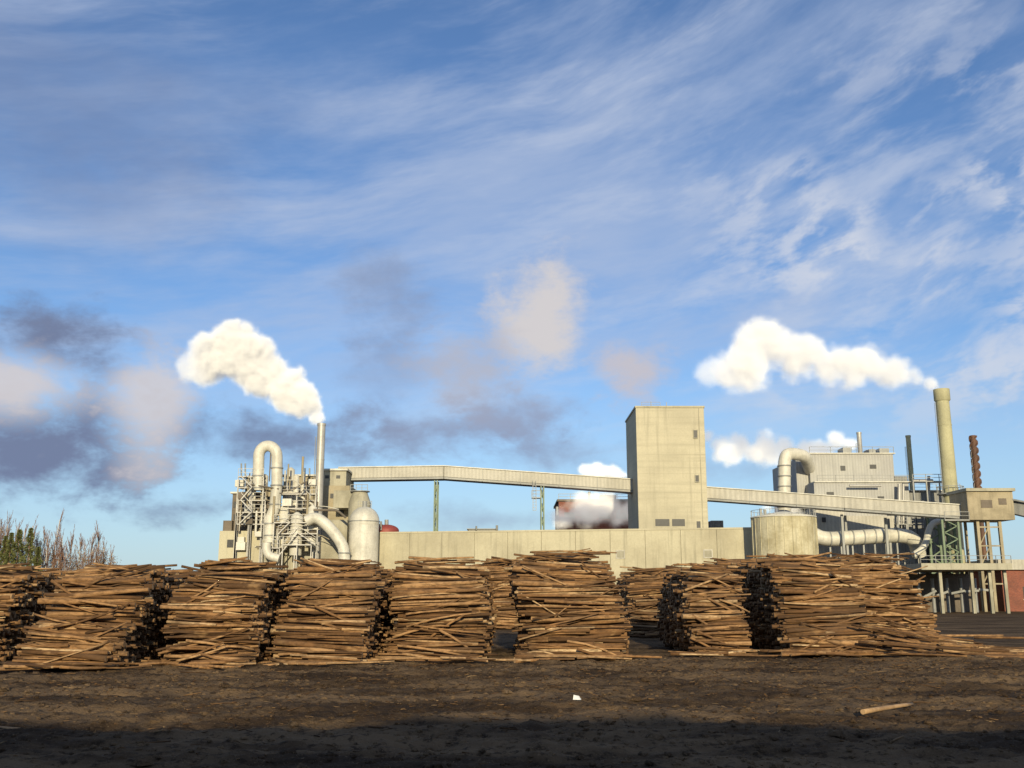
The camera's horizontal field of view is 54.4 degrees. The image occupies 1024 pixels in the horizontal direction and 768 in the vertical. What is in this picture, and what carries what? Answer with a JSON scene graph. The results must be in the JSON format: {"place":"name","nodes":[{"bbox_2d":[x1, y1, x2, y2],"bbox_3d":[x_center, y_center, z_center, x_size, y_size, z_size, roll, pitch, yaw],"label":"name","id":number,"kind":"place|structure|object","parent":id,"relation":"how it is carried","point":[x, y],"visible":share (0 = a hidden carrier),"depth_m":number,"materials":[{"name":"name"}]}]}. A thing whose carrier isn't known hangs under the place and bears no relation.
{"place":"outdoors","nodes":[
{"label":"outdoors","id":0,"kind":"place"},
{"bbox_2d":[379,520,398,531],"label":"red dome tank","id":1,"kind":"object","parent":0,"point":[386,527],"visible":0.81,"depth_m":150.23,"materials":[{"name":"metal"}]},
{"bbox_2d":[0,610,1023,767],"bbox_3d":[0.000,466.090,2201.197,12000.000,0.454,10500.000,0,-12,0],"label":"ground","id":2,"kind":"structure","parent":0,"point":[516,754],"depth_m":21.72,"materials":[{"name":"brown soil"}]},
{"bbox_2d":[0,536,10,564],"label":"spruce tree","id":3,"kind":"object","parent":2,"relation":"on","point":[4,544],"visible":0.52,"depth_m":118.37,"materials":[{"name":"green plant"}]},
{"bbox_2d":[1,532,15,570],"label":"spruce tree","id":4,"kind":"object","parent":2,"relation":"on","point":[10,545],"visible":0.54,"depth_m":117.83,"materials":[{"name":"green plant"}]},
{"bbox_2d":[0,726,17,728],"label":"fallen log","id":5,"kind":"object","parent":2,"relation":"on","point":[5,727],"visible":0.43,"depth_m":19.62,"materials":[{"name":"brown wood"}]},
{"bbox_2d":[10,529,24,565],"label":"spruce tree","id":6,"kind":"object","parent":2,"relation":"on","point":[17,548],"visible":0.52,"depth_m":118.45,"materials":[{"name":"green plant"}]},
{"bbox_2d":[20,528,37,570],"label":"spruce tree","id":7,"kind":"object","parent":2,"relation":"on","point":[29,544],"visible":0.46,"depth_m":117.93,"materials":[{"name":"green plant"}]},
{"bbox_2d":[31,546,42,570],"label":"spruce tree","id":8,"kind":"object","parent":2,"relation":"on","point":[37,561],"visible":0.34,"depth_m":117.70,"materials":[{"name":"green plant"}]},
{"bbox_2d":[0,562,75,661],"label":"log pile","id":9,"kind":"object","parent":2,"relation":"on","point":[23,589],"visible":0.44,"depth_m":39.55,"materials":[{"name":"brown wood"}]},
{"bbox_2d":[0,508,114,570],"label":"birch tree row","id":10,"kind":"object","parent":2,"relation":"on","point":[63,554],"visible":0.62,"depth_m":120.89,"materials":[{"name":"brown plant"}]},
{"bbox_2d":[0,529,117,570],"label":"shrub thicket","id":11,"kind":"object","parent":2,"relation":"on","point":[50,565],"visible":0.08,"depth_m":120.95,"materials":[{"name":"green plant"}]},
{"bbox_2d":[0,563,194,670],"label":"log pile","id":12,"kind":"object","parent":2,"relation":"on","point":[105,616],"visible":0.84,"depth_m":36.30,"materials":[{"name":"brown wood"}]},
{"bbox_2d":[126,557,294,668],"bbox_3d":[-11.388,9.451,41.675,4.782,4.161,15.233,0,-12,0],"label":"log pile","id":13,"kind":"object","parent":2,"relation":"on","point":[222,612],"visible":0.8,"depth_m":36.81,"materials":[{"name":"brown wood"}]},
{"bbox_2d":[218,441,355,569],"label":"pulp mill","id":14,"kind":"object","parent":2,"relation":"on","point":[256,528],"visible":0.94,"depth_m":147.03,"materials":[{"name":"metal"}]},
{"bbox_2d":[313,423,325,558],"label":"steel mill chimney","id":15,"kind":"object","parent":2,"relation":"on","point":[320,459],"visible":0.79,"depth_m":150.10,"materials":[{"name":"silver metal"}]},
{"bbox_2d":[256,557,397,665],"bbox_3d":[-7.256,9.351,41.345,5.961,4.221,12.332,0,-12,0],"label":"log pile","id":16,"kind":"object","parent":2,"relation":"on","point":[334,611],"visible":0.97,"depth_m":38.13,"materials":[{"name":"brown wood"}]},
{"bbox_2d":[348,484,370,519],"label":"feed hopper","id":17,"kind":"object","parent":2,"relation":"on","point":[357,497],"visible":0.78,"depth_m":151.49,"materials":[{"name":"metal"}]},
{"bbox_2d":[349,501,379,563],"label":"cylindrical silo","id":18,"kind":"object","parent":2,"relation":"on","point":[364,521],"visible":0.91,"depth_m":144.85,"materials":[{"name":"white metal"}]},
{"bbox_2d":[367,556,530,663],"bbox_3d":[-2.492,9.697,43.059,6.411,4.386,12.400,0,-12,0],"label":"log pile","id":19,"kind":"object","parent":2,"relation":"on","point":[441,610],"visible":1,"depth_m":39.73,"materials":[{"name":"brown wood"}]},
{"bbox_2d":[478,556,527,628],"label":"log pile","id":20,"kind":"object","parent":2,"relation":"on","point":[507,611],"visible":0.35,"depth_m":74.96,"materials":[{"name":"brown wood"}]},
{"bbox_2d":[0,656,1023,767],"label":"earth clods","id":21,"kind":"object","parent":2,"relation":"on","point":[654,735],"visible":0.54,"depth_m":21.01,"materials":[{"name":"brown soil"}]},
{"bbox_2d":[0,655,1023,766],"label":"bark debris","id":22,"kind":"object","parent":2,"relation":"on","point":[692,681],"visible":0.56,"depth_m":27.05,"materials":[{"name":"brown wood"}]},
{"bbox_2d":[6,612,1023,665],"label":"spilled logs","id":23,"kind":"object","parent":2,"relation":"on","point":[922,644],"visible":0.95,"depth_m":42.59,"materials":[{"name":"brown wood"}]},
{"bbox_2d":[556,507,558,529],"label":"downpipe","id":24,"kind":"object","parent":2,"relation":"on","point":[557,526],"visible":0.36,"depth_m":183.27,"materials":[{"name":"grey metal"}]},
{"bbox_2d":[409,530,717,570],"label":"posts","id":25,"kind":"object","parent":2,"relation":"on","point":[610,550],"visible":0.14,"depth_m":141.95,"materials":[{"name":"concrete"}]},
{"bbox_2d":[378,529,751,593],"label":"panels","id":26,"kind":"object","parent":25,"relation":"attached to","point":[664,548],"visible":0.3,"depth_m":142.82,"materials":[{"name":"concrete"}]},
{"bbox_2d":[616,549,712,558],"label":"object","id":27,"kind":"structure","parent":26,"relation":"attached to","point":[703,553],"depth_m":139.32,"materials":[{"name":"beige concrete"}]},
{"bbox_2d":[617,550,711,557],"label":"hatch","id":28,"kind":"object","parent":27,"relation":"attached to","point":[707,553],"visible":1,"depth_m":139.23,"materials":[{"name":"metal"}]},
{"bbox_2d":[379,527,750,533],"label":"coping","id":29,"kind":"object","parent":25,"relation":"on","point":[575,530],"visible":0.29,"depth_m":143.61,"materials":[{"name":"concrete"}]},
{"bbox_2d":[573,695,580,699],"bbox_3d":[1.561,7.500,23.845,0.188,0.110,0.124,-3,-12,12],"label":"crumpled paper scrap","id":30,"kind":"object","parent":2,"relation":"on","point":[575,697],"visible":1,"depth_m":23.81,"materials":[{"name":"white paper"}]},
{"bbox_2d":[499,548,661,662],"bbox_3d":[2.638,9.848,44.976,6.315,4.718,14.713,0,-12,0],"label":"log pile","id":31,"kind":"object","parent":2,"relation":"on","point":[568,605],"visible":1,"depth_m":40.66,"materials":[{"name":"brown wood"}]},
{"bbox_2d":[616,565,672,637],"bbox_3d":[9.007,13.833,63.537,6.615,4.542,9.170,0,-12,0],"label":"log pile","id":32,"kind":"object","parent":2,"relation":"on","point":[640,593],"visible":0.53,"depth_m":61.44,"materials":[{"name":"brown wood"}]},
{"bbox_2d":[338,465,983,562],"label":"conveyor gallery","id":33,"kind":"object","parent":2,"relation":"on","point":[543,480],"visible":0.66,"depth_m":162.34,"materials":[{"name":"white metal"}]},
{"bbox_2d":[817,519,945,558],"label":"flue duct","id":34,"kind":"object","parent":33,"relation":"attached to","point":[915,543],"visible":0.88,"depth_m":157.50,"materials":[{"name":"white metal"}]},
{"bbox_2d":[625,402,707,528],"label":"concrete tower","id":35,"kind":"structure","parent":2,"relation":"on","point":[666,460],"depth_m":156.88,"materials":[{"name":"beige concrete"}]},
{"bbox_2d":[655,430,700,527],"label":"window","id":36,"kind":"structure","parent":35,"relation":"in","point":[658,522],"depth_m":154.85,"materials":[{"name":"grey glass"}]},
{"bbox_2d":[654,563,780,655],"bbox_3d":[9.033,10.419,46.357,4.972,4.150,10.660,0,-12,0],"label":"log pile","id":37,"kind":"object","parent":2,"relation":"on","point":[700,607],"visible":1,"depth_m":43.37,"materials":[{"name":"brown wood"}]},
{"bbox_2d":[702,553,774,565],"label":"log pile","id":38,"kind":"object","parent":2,"relation":"on","point":[719,560],"depth_m":62.87,"materials":[{"name":"brown wood"}]},
{"bbox_2d":[750,508,818,557],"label":"storage tank","id":39,"kind":"object","parent":2,"relation":"on","point":[782,532],"visible":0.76,"depth_m":131.19,"materials":[{"name":"white metal"}]},
{"bbox_2d":[717,552,886,656],"bbox_3d":[13.226,10.482,47.687,5.567,4.655,14.004,0,-12,0],"label":"log pile","id":40,"kind":"object","parent":2,"relation":"on","point":[804,605],"visible":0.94,"depth_m":43.79,"materials":[{"name":"brown wood"}]},
{"bbox_2d":[807,509,896,563],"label":"annex","id":41,"kind":"object","parent":2,"relation":"on","point":[832,523],"visible":0.14,"depth_m":165.02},
{"bbox_2d":[849,476,932,528],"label":"pipes","id":42,"kind":"object","parent":41,"relation":"attached to","point":[880,485],"visible":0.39,"depth_m":168.45,"materials":[{"name":"grey metal"}]},
{"bbox_2d":[794,482,915,573],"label":"hall","id":43,"kind":"structure","parent":2,"relation":"on","point":[887,490],"depth_m":169.90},
{"bbox_2d":[772,454,894,511],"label":"block","id":44,"kind":"structure","parent":43,"relation":"on","point":[829,465],"depth_m":174.87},
{"bbox_2d":[778,448,814,511],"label":"inlet duct","id":45,"kind":"object","parent":44,"relation":"attached to","point":[802,456],"visible":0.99,"depth_m":168.32,"materials":[{"name":"white metal"}]},
{"bbox_2d":[777,465,790,507],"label":"duct flanges","id":46,"kind":"object","parent":45,"relation":"attached to","point":[783,475],"visible":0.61,"depth_m":167.36,"materials":[{"name":"grey metal"}]},
{"bbox_2d":[856,432,862,452],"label":"vent stack","id":47,"kind":"object","parent":44,"relation":"on","point":[859,442],"visible":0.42,"depth_m":181.40,"materials":[{"name":"grey metal"}]},
{"bbox_2d":[822,465,883,521],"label":"windows","id":48,"kind":"structure","parent":43,"relation":"attached to","point":[843,469],"depth_m":169.73,"materials":[{"name":"grey glass"}]},
{"bbox_2d":[828,527,899,564],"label":"flue flanges","id":49,"kind":"object","parent":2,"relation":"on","point":[863,546],"visible":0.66,"depth_m":157.76,"materials":[{"name":"grey metal"}]},
{"bbox_2d":[860,702,913,714],"bbox_3d":[8.477,7.270,22.375,0.113,0.160,2.901,-10,-16,41],"label":"fallen log","id":50,"kind":"object","parent":2,"relation":"on","point":[874,709],"visible":1,"depth_m":22.08,"materials":[{"name":"brown wood"}]},
{"bbox_2d":[828,552,989,647],"bbox_3d":[18.886,11.156,51.387,6.749,4.985,11.988,0,-12,0],"label":"log pile","id":51,"kind":"object","parent":2,"relation":"on","point":[890,590],"visible":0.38,"depth_m":49.43,"materials":[{"name":"brown wood"}]},
{"bbox_2d":[895,474,947,573],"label":"platforms","id":52,"kind":"object","parent":2,"relation":"on","point":[916,531],"visible":0.35,"depth_m":164.71,"materials":[{"name":"grey metal"}]},
{"bbox_2d":[894,476,965,573],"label":"steel frame","id":53,"kind":"structure","parent":2,"relation":"on","point":[922,496],"depth_m":169.91,"materials":[{"name":"grey metal"}]},
{"bbox_2d":[809,453,941,490],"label":"roof edge","id":54,"kind":"object","parent":53,"relation":"on","point":[864,481],"visible":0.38,"depth_m":170.50,"materials":[{"name":"white metal"}]},
{"bbox_2d":[809,447,960,489],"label":"roof equipment","id":55,"kind":"object","parent":54,"relation":"on","point":[872,450],"visible":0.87,"depth_m":179.30,"materials":[{"name":"grey metal"}]},
{"bbox_2d":[905,435,914,489],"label":"vent stack","id":56,"kind":"object","parent":53,"relation":"on","point":[908,456],"visible":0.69,"depth_m":176.75,"materials":[{"name":"paint"}]},
{"bbox_2d":[926,518,959,573],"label":"green frame","id":57,"kind":"object","parent":2,"relation":"on","point":[938,529],"visible":0.32,"depth_m":158.04,"materials":[{"name":"metal"}]},
{"bbox_2d":[933,388,965,573],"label":"boiler chimney","id":58,"kind":"object","parent":2,"relation":"on","point":[948,473],"visible":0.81,"depth_m":163.47,"materials":[{"name":"paint"}]},
{"bbox_2d":[940,519,963,573],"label":"stair tower","id":59,"kind":"structure","parent":2,"relation":"on","point":[958,539],"depth_m":145.88,"materials":[{"name":"green metal"}]},
{"bbox_2d":[939,511,969,521],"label":"platform","id":60,"kind":"structure","parent":59,"relation":"on","point":[955,520],"depth_m":146.13,"materials":[{"name":"grey metal"}]},
{"bbox_2d":[899,555,1011,612],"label":"loading canopy","id":61,"kind":"object","parent":2,"relation":"on","point":[956,592],"visible":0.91,"depth_m":139.84,"materials":[{"name":"concrete"}]},
{"bbox_2d":[969,435,986,558],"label":"straked stack","id":62,"kind":"object","parent":2,"relation":"on","point":[975,463],"visible":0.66,"depth_m":172.39,"materials":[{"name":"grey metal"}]},
{"bbox_2d":[963,520,1004,611],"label":"support frame","id":63,"kind":"object","parent":2,"relation":"on","point":[979,546],"visible":0.63,"depth_m":147.18,"materials":[{"name":"grey metal"}]},
{"bbox_2d":[949,491,1014,522],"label":"walls","id":64,"kind":"structure","parent":63,"relation":"on","point":[970,501],"depth_m":147.59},
{"bbox_2d":[946,488,1014,494],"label":"roof","id":65,"kind":"structure","parent":64,"relation":"on","point":[979,489],"depth_m":147.57,"materials":[{"name":"metal"}]},
{"bbox_2d":[1012,499,1023,516],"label":"outgoing gallery","id":66,"kind":"object","parent":64,"relation":"attached to","point":[1018,507],"visible":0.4,"depth_m":147.67,"materials":[{"name":"grey metal"}]},
{"bbox_2d":[0,0,1023,570],"label":"sky","id":67,"kind":"structure","parent":0,"point":[465,233],"materials":[{"name":"blue"}]},
{"bbox_2d":[555,501,627,529],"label":"walls","id":68,"kind":"structure","parent":0,"point":[578,508],"depth_m":184.01,"materials":[{"name":"brick"}]},
{"bbox_2d":[553,499,627,508],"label":"roof","id":69,"kind":"structure","parent":68,"relation":"on","point":[556,503],"depth_m":184.25,"materials":[{"name":"grey metal"}]},
{"bbox_2d":[558,492,627,498],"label":"roof equipment","id":70,"kind":"object","parent":69,"relation":"on","point":[589,496],"visible":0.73,"depth_m":184.63,"materials":[{"name":"grey metal"}]},
{"bbox_2d":[564,512,626,518],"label":"windows","id":71,"kind":"structure","parent":68,"relation":"attached to","point":[602,515],"depth_m":183.91,"materials":[{"name":"grey glass"}]},
{"bbox_2d":[468,521,722,530],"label":"walls","id":72,"kind":"structure","parent":0,"point":[715,524],"depth_m":173.64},
{"bbox_2d":[467,525,497,529],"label":"roof vents","id":73,"kind":"object","parent":72,"relation":"on","point":[476,528],"visible":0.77,"depth_m":173.33,"materials":[{"name":"grey metal"}]},
{"bbox_2d":[965,559,1023,610],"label":"brick warehouse","id":74,"kind":"structure","parent":0,"point":[1015,578],"depth_m":149.15,"materials":[{"name":"brick"}]}
]}

